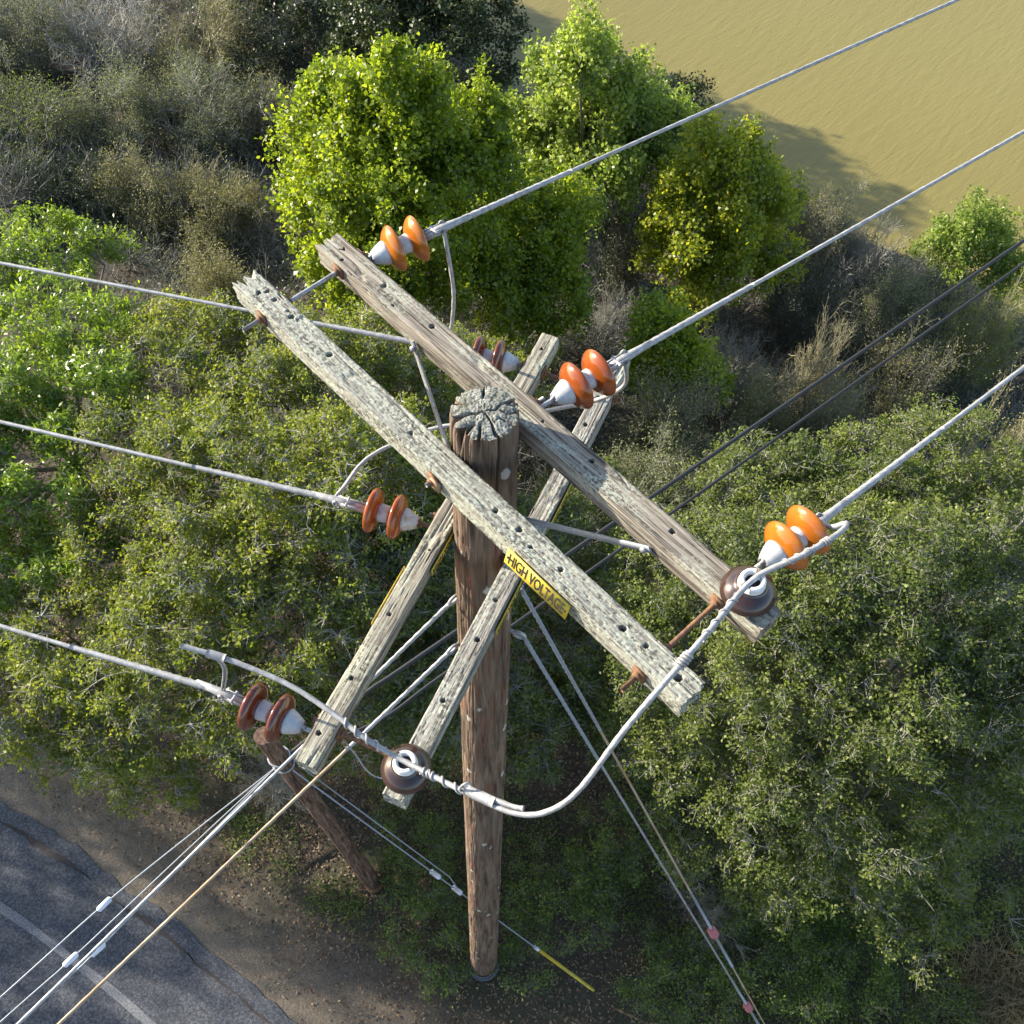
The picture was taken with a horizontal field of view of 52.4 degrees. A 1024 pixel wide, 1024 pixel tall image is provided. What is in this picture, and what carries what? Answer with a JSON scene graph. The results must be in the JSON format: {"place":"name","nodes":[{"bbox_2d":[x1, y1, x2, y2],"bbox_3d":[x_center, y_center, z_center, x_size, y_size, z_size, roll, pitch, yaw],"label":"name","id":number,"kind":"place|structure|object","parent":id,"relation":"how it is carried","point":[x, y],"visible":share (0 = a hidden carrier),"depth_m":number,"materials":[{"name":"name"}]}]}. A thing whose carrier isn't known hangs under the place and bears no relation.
{"place":"outdoors","nodes":[
{"label":"outdoors","id":0,"kind":"place"},
{"bbox_2d":[0,801,297,1023],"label":"road","id":1,"kind":"structure","parent":0,"point":[157,978],"depth_m":14.46,"materials":[{"name":"grey asphalt"}]},
{"bbox_2d":[0,901,155,1023],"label":"edge line","id":2,"kind":"object","parent":1,"relation":"on","point":[124,1001],"visible":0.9,"depth_m":14.38,"materials":[{"name":"paint"}]},
{"bbox_2d":[0,820,270,1023],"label":"road crack","id":3,"kind":"object","parent":1,"relation":"on","point":[43,847],"visible":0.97,"depth_m":14.83,"materials":[{"name":"black asphalt"}]},
{"bbox_2d":[0,0,1023,1023],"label":"ground","id":4,"kind":"structure","parent":0,"point":[120,861],"depth_m":15.32,"materials":[{"name":"brown soil"}]},
{"bbox_2d":[0,0,88,95],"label":"bare shrub","id":5,"kind":"object","parent":4,"relation":"on","point":[36,54],"visible":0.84,"depth_m":26.89,"materials":[{"name":"grey plant"}]},
{"bbox_2d":[0,67,93,179],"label":"bare shrub","id":6,"kind":"object","parent":4,"relation":"on","point":[49,126],"visible":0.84,"depth_m":24.19,"materials":[{"name":"grey plant"}]},
{"bbox_2d":[20,135,128,231],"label":"bare shrub","id":7,"kind":"object","parent":4,"relation":"on","point":[63,193],"visible":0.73,"depth_m":23.10,"materials":[{"name":"brown plant"}]},
{"bbox_2d":[0,197,154,645],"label":"bay tree","id":8,"kind":"object","parent":4,"relation":"on","point":[58,361],"visible":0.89,"depth_m":14.23,"materials":[{"name":"green plant"}]},
{"bbox_2d":[15,0,180,104],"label":"bare shrub","id":9,"kind":"object","parent":4,"relation":"on","point":[105,30],"visible":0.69,"depth_m":27.22,"materials":[{"name":"grey plant"}]},
{"bbox_2d":[14,35,184,172],"bbox_3d":[-9.782,-9.670,25.211,3.242,2.943,3.888,33,64,18],"label":"bare shrub","id":10,"kind":"object","parent":4,"relation":"on","point":[132,98],"visible":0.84,"depth_m":25.09,"materials":[{"name":"grey plant"}]},
{"bbox_2d":[70,130,221,248],"bbox_3d":[-8.200,-6.892,23.487,3.441,3.197,2.633,2,58,0],"label":"leafy shrub","id":11,"kind":"object","parent":4,"relation":"on","point":[129,198],"visible":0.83,"depth_m":23.08,"materials":[{"name":"green plant"}]},
{"bbox_2d":[0,472,378,820],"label":"oak tree","id":12,"kind":"object","parent":4,"relation":"on","point":[133,623],"visible":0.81,"depth_m":12.97,"materials":[{"name":"green plant"}]},
{"bbox_2d":[105,0,287,131],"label":"leafy shrub","id":13,"kind":"object","parent":4,"relation":"on","point":[226,30],"visible":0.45,"depth_m":27.16,"materials":[{"name":"green plant"}]},
{"bbox_2d":[150,224,260,345],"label":"leafy shrub","id":14,"kind":"object","parent":4,"relation":"on","point":[204,276],"visible":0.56,"depth_m":20.21,"materials":[{"name":"green plant"}]},
{"bbox_2d":[139,26,294,167],"bbox_3d":[-7.165,-10.039,26.156,4.256,3.701,3.840,2,58,0],"label":"bare shrub","id":15,"kind":"object","parent":4,"relation":"on","point":[206,130],"visible":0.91,"depth_m":25.58,"materials":[{"name":"grey plant"}]},
{"bbox_2d":[169,138,279,262],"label":"leafy shrub","id":16,"kind":"object","parent":4,"relation":"on","point":[232,202],"visible":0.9,"depth_m":23.05,"materials":[{"name":"green plant"}]},
{"bbox_2d":[209,65,306,166],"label":"leafy shrub","id":17,"kind":"object","parent":4,"relation":"on","point":[256,119],"visible":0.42,"depth_m":25.91,"materials":[{"name":"green plant"}]},
{"bbox_2d":[225,743,307,820],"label":"bare shrub","id":18,"kind":"object","parent":4,"relation":"on","point":[279,776],"visible":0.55,"depth_m":15.14,"materials":[{"name":"plant"}]},
{"bbox_2d":[181,0,377,129],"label":"evergreen tree","id":19,"kind":"object","parent":4,"relation":"on","point":[309,25],"visible":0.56,"depth_m":27.36,"materials":[{"name":"green plant"}]},
{"bbox_2d":[62,285,553,588],"bbox_3d":[-2.669,-0.462,15.535,6.736,5.941,5.604,2,58,0],"label":"oak tree","id":20,"kind":"object","parent":4,"relation":"on","point":[215,396],"visible":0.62,"depth_m":13.40,"materials":[{"name":"green plant"}]},
{"bbox_2d":[253,726,382,892],"bbox_3d":[-2.117,3.789,12.456,0.636,6.668,0.277,2,58,0],"label":"stub pole","id":21,"kind":"object","parent":4,"relation":"on","point":[277,754],"visible":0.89,"depth_m":11.57,"materials":[{"name":"brown wood"}]},
{"bbox_2d":[0,774,267,1022],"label":"drop cable","id":22,"kind":"object","parent":21,"relation":"attached to","point":[68,961],"visible":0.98,"depth_m":9.39,"materials":[{"name":"grey metal"}]},
{"bbox_2d":[0,768,274,997],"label":"drop cable","id":23,"kind":"object","parent":21,"relation":"attached to","point":[104,904],"visible":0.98,"depth_m":9.52,"materials":[{"name":"grey metal"}]},
{"bbox_2d":[58,768,275,987],"bbox_3d":[-7.333,7.197,7.212,0.146,0.060,14.986,38,65,20],"label":"drop cable","id":24,"kind":"object","parent":21,"relation":"attached to","point":[99,949],"visible":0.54,"depth_m":9.40,"materials":[{"name":"grey metal"}]},
{"bbox_2d":[293,765,594,991],"bbox_3d":[-0.536,4.530,12.302,3.696,5.479,0.096,19,60,10],"label":"guy wire","id":25,"kind":"object","parent":21,"relation":"attached to","point":[454,887],"visible":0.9,"depth_m":11.84,"materials":[{"name":"grey metal"}]},
{"bbox_2d":[290,238,1023,754],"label":"comm cable","id":26,"kind":"object","parent":21,"relation":"attached to","point":[668,484],"visible":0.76,"depth_m":12.36,"materials":[{"name":"black rubber"}]},
{"bbox_2d":[293,262,1023,752],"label":"comm cable","id":27,"kind":"object","parent":21,"relation":"attached to","point":[437,678],"visible":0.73,"depth_m":12.21,"materials":[{"name":"black rubber"}]},
{"bbox_2d":[254,22,540,329],"bbox_3d":[-2.078,-5.569,19.407,5.265,7.389,4.240,2,58,0],"label":"maple tree","id":28,"kind":"object","parent":4,"relation":"on","point":[377,124],"visible":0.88,"depth_m":18.04,"materials":[{"name":"green plant"}]},
{"bbox_2d":[359,804,465,899],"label":"bush","id":29,"kind":"object","parent":4,"relation":"on","point":[395,858],"visible":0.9,"depth_m":14.80,"materials":[{"name":"green plant"}]},
{"bbox_2d":[366,868,469,978],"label":"bush","id":30,"kind":"object","parent":4,"relation":"on","point":[419,910],"visible":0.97,"depth_m":14.28,"materials":[{"name":"green plant"}]},
{"bbox_2d":[309,0,535,93],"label":"evergreen tree","id":31,"kind":"object","parent":4,"relation":"on","point":[466,30],"visible":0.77,"depth_m":25.68,"materials":[{"name":"green plant"}]},
{"bbox_2d":[409,939,478,1007],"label":"bush","id":32,"kind":"object","parent":4,"relation":"on","point":[449,980],"visible":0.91,"depth_m":14.11,"materials":[{"name":"green plant"}]},
{"bbox_2d":[267,446,658,801],"bbox_3d":[-0.193,1.900,14.629,5.848,4.789,4.220,-22,61,-14],"label":"oak tree","id":33,"kind":"object","parent":4,"relation":"on","point":[525,682],"visible":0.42,"depth_m":13.51,"materials":[{"name":"green plant"}]},
{"bbox_2d":[232,233,781,980],"bbox_3d":[-0.213,2.982,9.349,1.815,12.830,2.414,-9,59,-6],"label":"utility pole","id":34,"kind":"object","parent":4,"relation":"on","point":[504,549],"visible":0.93,"depth_m":4.20,"materials":[{"name":"brown wood"}]},
{"bbox_2d":[16,603,451,1023],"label":"guy wire","id":35,"kind":"object","parent":34,"relation":"attached to","point":[438,614],"visible":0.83,"depth_m":4.64,"materials":[{"name":"metal"}]},
{"bbox_2d":[57,652,449,1023],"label":"guy wire","id":36,"kind":"object","parent":34,"relation":"attached to","point":[444,656],"visible":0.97,"depth_m":5.09,"materials":[{"name":"metal"}]},
{"bbox_2d":[196,679,319,742],"bbox_3d":[-1.032,0.795,4.222,0.572,0.210,0.210,20,60,11],"label":"strain insulator","id":37,"kind":"object","parent":34,"relation":"attached to","point":[282,716],"visible":0.99,"depth_m":4.17,"materials":[{"name":"ceramic"}]},
{"bbox_2d":[0,624,207,690],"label":"power line","id":38,"kind":"object","parent":37,"relation":"attached to","point":[160,673],"visible":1,"depth_m":4.31,"materials":[{"name":"metal"}]},
{"bbox_2d":[342,739,381,778],"bbox_3d":[-0.554,1.032,4.205,0.316,0.158,0.041,26,61,14],"label":"ground lead","id":39,"kind":"object","parent":34,"relation":"attached to","point":[351,749],"visible":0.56,"depth_m":4.23,"materials":[{"name":"grey metal"}]},
{"bbox_2d":[312,488,430,539],"bbox_3d":[-0.624,-0.005,4.721,0.619,0.210,0.210,15,59,8],"label":"strain insulator","id":40,"kind":"object","parent":34,"relation":"attached to","point":[399,516],"visible":0.99,"depth_m":4.67,"materials":[{"name":"ceramic"}]},
{"bbox_2d":[0,420,320,498],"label":"power line","id":41,"kind":"object","parent":40,"relation":"attached to","point":[296,490],"visible":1,"depth_m":4.83,"materials":[{"name":"metal"}]},
{"bbox_2d":[334,365,628,495],"bbox_3d":[-0.188,-0.447,4.591,1.327,0.716,0.281,-8,59,-6],"label":"jumper wire","id":42,"kind":"object","parent":40,"relation":"attached to","point":[433,428],"visible":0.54,"depth_m":4.76,"materials":[{"name":"metal"}]},
{"bbox_2d":[380,743,431,794],"bbox_3d":[-0.407,0.980,4.002,0.200,0.141,0.200,2,58,0],"label":"pin insulator","id":43,"kind":"object","parent":34,"relation":"attached to","point":[398,777],"visible":0.94,"depth_m":3.96,"materials":[{"name":"ceramic"}]},
{"bbox_2d":[368,214,469,270],"bbox_3d":[-0.439,-1.200,4.605,0.567,0.211,0.211,-27,63,-13],"label":"strain insulator","id":44,"kind":"object","parent":34,"relation":"attached to","point":[391,247],"visible":0.99,"depth_m":4.54,"materials":[{"name":"ceramic"}]},
{"bbox_2d":[442,234,455,330],"bbox_3d":[-0.318,-1.009,4.924,0.082,0.725,0.146,-17,60,-11],"label":"jumper wire","id":45,"kind":"object","parent":44,"relation":"hanging from","point":[451,274],"visible":0.72,"depth_m":4.78,"materials":[{"name":"metal"}]},
{"bbox_2d":[463,0,959,221],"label":"power line","id":46,"kind":"object","parent":44,"relation":"attached to","point":[494,205],"visible":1,"depth_m":5.05,"materials":[{"name":"metal"}]},
{"bbox_2d":[473,335,520,371],"bbox_3d":[-0.169,-0.781,5.206,0.614,0.210,0.210,14,59,7],"label":"strain insulator","id":47,"kind":"object","parent":34,"relation":"attached to","point":[500,358],"visible":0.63,"depth_m":5.14,"materials":[{"name":"ceramic"}]},
{"bbox_2d":[0,261,410,343],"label":"power line","id":48,"kind":"object","parent":47,"relation":"attached to","point":[368,333],"visible":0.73,"depth_m":5.36,"materials":[{"name":"metal"}]},
{"bbox_2d":[541,340,652,408],"bbox_3d":[0.337,-0.555,4.223,0.573,0.211,0.211,-31,64,-15],"label":"strain insulator","id":49,"kind":"object","parent":34,"relation":"attached to","point":[575,385],"visible":1,"depth_m":4.16,"materials":[{"name":"ceramic"}]},
{"bbox_2d":[641,130,1023,349],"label":"power line","id":50,"kind":"object","parent":49,"relation":"attached to","point":[685,323],"visible":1,"depth_m":4.60,"materials":[{"name":"metal"}]},
{"bbox_2d":[521,636,758,1023],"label":"guy wire","id":51,"kind":"object","parent":34,"relation":"attached to","point":[748,1006],"visible":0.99,"depth_m":6.71,"materials":[{"name":"metal"}]},
{"bbox_2d":[520,589,764,1023],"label":"guy wire","id":52,"kind":"object","parent":34,"relation":"attached to","point":[713,932],"visible":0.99,"depth_m":6.69,"materials":[{"name":"grey metal"}]},
{"bbox_2d":[719,565,776,617],"bbox_3d":[0.829,0.266,3.634,0.200,0.141,0.200,2,58,0],"label":"pin insulator","id":53,"kind":"object","parent":34,"relation":"attached to","point":[757,598],"visible":0.91,"depth_m":3.60,"materials":[{"name":"ceramic"}]},
{"bbox_2d":[180,520,849,817],"bbox_3d":[0.011,0.649,3.774,2.496,0.912,0.853,-6,59,-5],"label":"jumper wire","id":54,"kind":"object","parent":53,"relation":"attached to","point":[681,662],"visible":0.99,"depth_m":3.70,"materials":[{"name":"metal"}]},
{"bbox_2d":[754,500,847,570],"bbox_3d":[1.028,0.110,3.828,0.556,0.211,0.211,-33,65,-16],"label":"strain insulator","id":55,"kind":"object","parent":34,"relation":"attached to","point":[803,529],"visible":0.89,"depth_m":3.77,"materials":[{"name":"ceramic"}]},
{"bbox_2d":[834,365,1023,510],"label":"power line","id":56,"kind":"object","parent":55,"relation":"attached to","point":[872,481],"visible":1,"depth_m":4.05,"materials":[{"name":"metal"}]},
{"bbox_2d":[0,0,1023,810],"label":"undergrowth","id":57,"kind":"object","parent":4,"relation":"on","point":[286,268],"visible":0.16,"depth_m":23.81,"materials":[{"name":"brown plant"}]},
{"bbox_2d":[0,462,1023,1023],"bbox_3d":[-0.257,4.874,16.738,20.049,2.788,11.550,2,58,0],"label":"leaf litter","id":58,"kind":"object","parent":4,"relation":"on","point":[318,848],"visible":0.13,"depth_m":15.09,"materials":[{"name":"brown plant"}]},
{"bbox_2d":[489,905,559,1000],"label":"bush","id":59,"kind":"object","parent":4,"relation":"on","point":[513,943],"visible":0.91,"depth_m":14.18,"materials":[{"name":"green plant"}]},
{"bbox_2d":[457,163,609,371],"bbox_3d":[0.185,-4.635,21.294,3.317,4.821,3.749,2,58,0],"label":"maple tree","id":60,"kind":"object","parent":4,"relation":"on","point":[555,248],"visible":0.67,"depth_m":20.27,"materials":[{"name":"green plant"}]},
{"bbox_2d":[499,830,632,959],"bbox_3d":[0.729,5.438,14.670,1.900,1.222,1.795,2,58,0],"label":"bush","id":61,"kind":"object","parent":4,"relation":"on","point":[583,893],"visible":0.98,"depth_m":14.47,"materials":[{"name":"green plant"}]},
{"bbox_2d":[548,267,640,365],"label":"bare shrub","id":62,"kind":"object","parent":4,"relation":"on","point":[609,352],"visible":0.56,"depth_m":22.52,"materials":[{"name":"grey plant"}]},
{"bbox_2d":[498,0,701,268],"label":"maple tree","id":63,"kind":"object","parent":4,"relation":"on","point":[566,70],"visible":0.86,"depth_m":22.34,"materials":[{"name":"green plant"}]},
{"bbox_2d":[205,662,1023,1023],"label":"ground cover","id":64,"kind":"object","parent":4,"relation":"on","point":[665,912],"visible":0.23,"depth_m":15.02,"materials":[{"name":"green plant"}]},
{"bbox_2d":[567,788,679,889],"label":"bush","id":65,"kind":"object","parent":4,"relation":"on","point":[633,860],"visible":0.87,"depth_m":14.73,"materials":[{"name":"green plant"}]},
{"bbox_2d":[586,189,678,302],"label":"bare shrub","id":66,"kind":"object","parent":4,"relation":"on","point":[614,236],"visible":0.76,"depth_m":24.75,"materials":[{"name":"grey plant"}]},
{"bbox_2d":[584,395,702,536],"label":"bare shrub","id":67,"kind":"object","parent":4,"relation":"on","point":[642,484],"visible":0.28,"depth_m":18.23,"materials":[{"name":"grey plant"}]},
{"bbox_2d":[598,352,751,522],"bbox_3d":[3.136,-1.075,19.541,2.800,4.689,3.405,-22,61,-14],"label":"bare shrub","id":68,"kind":"object","parent":4,"relation":"on","point":[685,414],"visible":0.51,"depth_m":19.25,"materials":[{"name":"grey plant"}]},
{"bbox_2d":[615,285,738,430],"bbox_3d":[3.167,-2.725,20.532,2.497,4.246,1.978,2,58,0],"label":"young maple","id":69,"kind":"object","parent":4,"relation":"on","point":[680,347],"visible":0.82,"depth_m":19.48,"materials":[{"name":"green plant"}]},
{"bbox_2d":[608,916,748,1023],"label":"bush","id":70,"kind":"object","parent":4,"relation":"on","point":[665,969],"visible":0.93,"depth_m":13.97,"materials":[{"name":"green plant"}]},
{"bbox_2d":[645,67,723,145],"bbox_3d":[4.446,-10.348,29.095,2.306,3.894,2.539,-29,63,-18],"label":"evergreen tree","id":71,"kind":"object","parent":4,"relation":"on","point":[698,85],"visible":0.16,"depth_m":27.94,"materials":[{"name":"green plant"}]},
{"bbox_2d":[651,448,742,549],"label":"bare shrub","id":72,"kind":"object","parent":4,"relation":"on","point":[731,482],"visible":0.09,"depth_m":18.61,"materials":[{"name":"plant"}]},
{"bbox_2d":[653,828,788,967],"bbox_3d":[2.937,5.369,14.664,1.679,2.058,2.093,37,65,19],"label":"bush","id":73,"kind":"object","parent":4,"relation":"on","point":[715,918],"visible":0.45,"depth_m":14.49,"materials":[{"name":"green plant"}]},
{"bbox_2d":[627,99,818,333],"bbox_3d":[4.771,-6.187,23.446,4.216,6.459,3.352,2,58,0],"label":"maple tree","id":74,"kind":"object","parent":4,"relation":"on","point":[741,175],"visible":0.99,"depth_m":22.54,"materials":[{"name":"green plant"}]},
{"bbox_2d":[699,311,803,431],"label":"bare shrub","id":75,"kind":"object","parent":4,"relation":"on","point":[735,392],"visible":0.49,"depth_m":21.70,"materials":[{"name":"plant"}]},
{"bbox_2d":[714,354,816,455],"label":"bare shrub","id":76,"kind":"object","parent":4,"relation":"on","point":[755,409],"visible":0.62,"depth_m":20.84,"materials":[{"name":"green plant"}]},
{"bbox_2d":[689,863,865,1023],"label":"bush","id":77,"kind":"object","parent":4,"relation":"on","point":[778,950],"visible":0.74,"depth_m":13.98,"materials":[{"name":"green plant"}]},
{"bbox_2d":[711,832,847,945],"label":"bush","id":78,"kind":"object","parent":4,"relation":"on","point":[742,914],"visible":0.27,"depth_m":14.23,"materials":[{"name":"green plant"}]},
{"bbox_2d":[553,391,1023,991],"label":"oak tree","id":79,"kind":"object","parent":4,"relation":"on","point":[819,621],"visible":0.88,"depth_m":12.42,"materials":[{"name":"green plant"}]},
{"bbox_2d":[747,217,858,361],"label":"bare shrub","id":80,"kind":"object","parent":4,"relation":"on","point":[775,317],"visible":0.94,"depth_m":24.40,"materials":[{"name":"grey plant"}]},
{"bbox_2d":[774,294,866,421],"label":"bare shrub","id":81,"kind":"object","parent":4,"relation":"on","point":[809,380],"visible":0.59,"depth_m":22.56,"materials":[{"name":"plant"}]},
{"bbox_2d":[780,161,872,282],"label":"leafy shrub","id":82,"kind":"object","parent":4,"relation":"on","point":[815,222],"visible":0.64,"depth_m":26.89,"materials":[{"name":"green plant"}]},
{"bbox_2d":[777,353,899,475],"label":"bare shrub","id":83,"kind":"object","parent":4,"relation":"on","point":[814,421],"visible":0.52,"depth_m":20.89,"materials":[{"name":"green plant"}]},
{"bbox_2d":[769,908,912,1023],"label":"bush","id":84,"kind":"object","parent":4,"relation":"on","point":[818,998],"visible":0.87,"depth_m":13.94,"materials":[{"name":"green plant"}]},
{"bbox_2d":[788,849,930,987],"bbox_3d":[4.985,5.640,14.591,2.102,1.460,1.755,-33,64,-19],"label":"bush","id":85,"kind":"object","parent":4,"relation":"on","point":[911,889],"visible":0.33,"depth_m":14.19,"materials":[{"name":"green plant"}]},
{"bbox_2d":[821,208,937,309],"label":"bare shrub","id":86,"kind":"object","parent":4,"relation":"on","point":[858,269],"visible":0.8,"depth_m":26.75,"materials":[{"name":"plant"}]},
{"bbox_2d":[832,240,949,373],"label":"bare shrub","id":87,"kind":"object","parent":4,"relation":"on","point":[885,302],"visible":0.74,"depth_m":25.03,"materials":[{"name":"grey plant"}]},
{"bbox_2d":[851,293,987,430],"bbox_3d":[8.745,-2.971,23.152,2.138,4.946,2.357,-17,60,-11],"label":"leafy shrub","id":88,"kind":"object","parent":4,"relation":"on","point":[889,390],"visible":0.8,"depth_m":22.85,"materials":[{"name":"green plant"}]},
{"bbox_2d":[883,956,986,1023],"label":"bush","id":89,"kind":"object","parent":4,"relation":"on","point":[952,1004],"visible":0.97,"depth_m":13.95,"materials":[{"name":"green plant"}]},
{"bbox_2d":[894,903,1023,1023],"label":"bush","id":90,"kind":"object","parent":4,"relation":"on","point":[1010,1002],"depth_m":14.27,"materials":[{"name":"plant"}]},
{"bbox_2d":[902,181,1023,313],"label":"willow bush","id":91,"kind":"object","parent":4,"relation":"on","point":[965,235],"visible":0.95,"depth_m":25.77,"materials":[{"name":"green plant"}]},
{"bbox_2d":[924,258,1023,407],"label":"leafy shrub","id":92,"kind":"object","parent":4,"relation":"on","point":[977,361],"visible":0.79,"depth_m":24.79,"materials":[{"name":"green plant"}]},
{"bbox_2d":[927,352,1023,551],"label":"bare shrub","id":93,"kind":"object","parent":4,"relation":"on","point":[1019,433],"visible":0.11,"depth_m":18.72,"materials":[{"name":"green plant"}]},
{"bbox_2d":[348,0,1023,313],"bbox_3d":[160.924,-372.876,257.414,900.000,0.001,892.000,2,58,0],"label":"water","id":94,"kind":"structure","parent":0,"point":[907,109],"depth_m":34.33,"materials":[{"name":"brown liquid"}]}
]}

